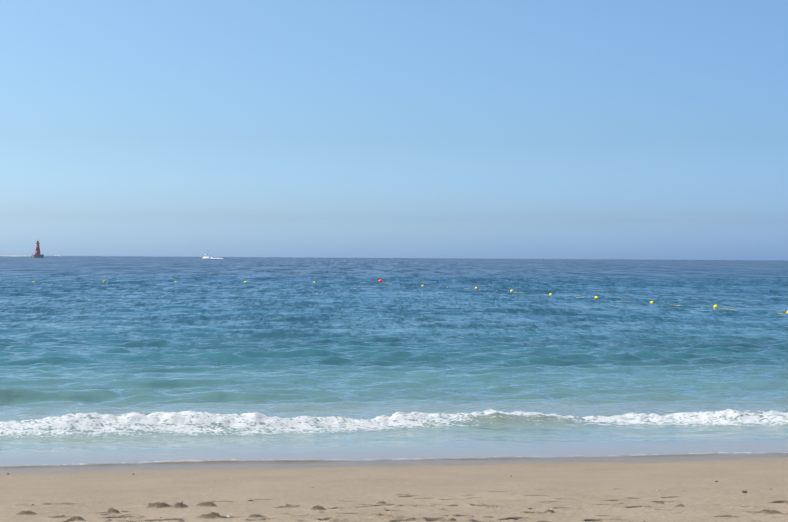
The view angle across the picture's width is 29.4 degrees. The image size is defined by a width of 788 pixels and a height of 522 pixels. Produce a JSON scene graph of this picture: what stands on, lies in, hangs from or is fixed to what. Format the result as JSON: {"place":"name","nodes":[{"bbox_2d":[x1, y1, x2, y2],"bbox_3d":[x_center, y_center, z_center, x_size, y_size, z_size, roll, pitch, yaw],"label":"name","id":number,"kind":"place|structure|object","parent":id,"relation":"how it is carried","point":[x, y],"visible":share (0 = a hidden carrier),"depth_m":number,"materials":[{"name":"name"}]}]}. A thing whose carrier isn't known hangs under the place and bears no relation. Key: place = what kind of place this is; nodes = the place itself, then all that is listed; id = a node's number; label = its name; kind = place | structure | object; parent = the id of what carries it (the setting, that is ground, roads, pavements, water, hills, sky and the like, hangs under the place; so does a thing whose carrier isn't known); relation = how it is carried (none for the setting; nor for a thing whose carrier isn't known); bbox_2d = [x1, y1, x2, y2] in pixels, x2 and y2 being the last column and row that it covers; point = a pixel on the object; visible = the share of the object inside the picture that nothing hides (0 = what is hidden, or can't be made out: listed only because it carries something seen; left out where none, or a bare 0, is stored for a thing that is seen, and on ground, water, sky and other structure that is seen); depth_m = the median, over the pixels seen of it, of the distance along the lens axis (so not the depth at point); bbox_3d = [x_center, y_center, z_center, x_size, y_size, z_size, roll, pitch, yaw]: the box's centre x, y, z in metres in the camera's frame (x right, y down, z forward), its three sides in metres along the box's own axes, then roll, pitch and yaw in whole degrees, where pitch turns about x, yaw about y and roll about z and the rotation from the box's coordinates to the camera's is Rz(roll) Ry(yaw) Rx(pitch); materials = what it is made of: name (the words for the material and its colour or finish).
{"place":"outdoors","nodes":[
{"label":"outdoors","id":0,"kind":"place"},
{"bbox_2d":[0,256,787,466],"bbox_3d":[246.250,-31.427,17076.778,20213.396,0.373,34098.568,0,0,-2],"label":"sea water","id":1,"kind":"structure","parent":0,"point":[140,359],"depth_m":30.00,"materials":[{"name":"blue liquid"}]},
{"bbox_2d":[32,241,43,257],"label":"lighthouse","id":2,"kind":"object","parent":1,"relation":"in","point":[37,254],"visible":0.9,"depth_m":1488.54,"materials":[{"name":"red paint"}]},
{"bbox_2d":[33,279,787,313],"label":"buoy line","id":3,"kind":"object","parent":1,"relation":"on","point":[597,297],"visible":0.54,"depth_m":83.50,"materials":[{"name":"yellow plastic"}]},
{"bbox_2d":[0,453,787,521],"bbox_3d":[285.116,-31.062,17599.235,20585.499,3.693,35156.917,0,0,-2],"label":"beach ground","id":4,"kind":"structure","parent":0,"point":[577,489],"depth_m":11.06,"materials":[{"name":"beige sand"}]},
{"bbox_2d":[7,473,770,519],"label":"beach pebbles","id":5,"kind":"object","parent":4,"relation":"on","point":[744,491],"visible":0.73,"depth_m":10.60,"materials":[{"name":"brown stone"}]},
{"bbox_2d":[0,0,787,259],"label":"sky","id":6,"kind":"structure","parent":0,"point":[473,129],"materials":[{"name":"blue"}]}
]}

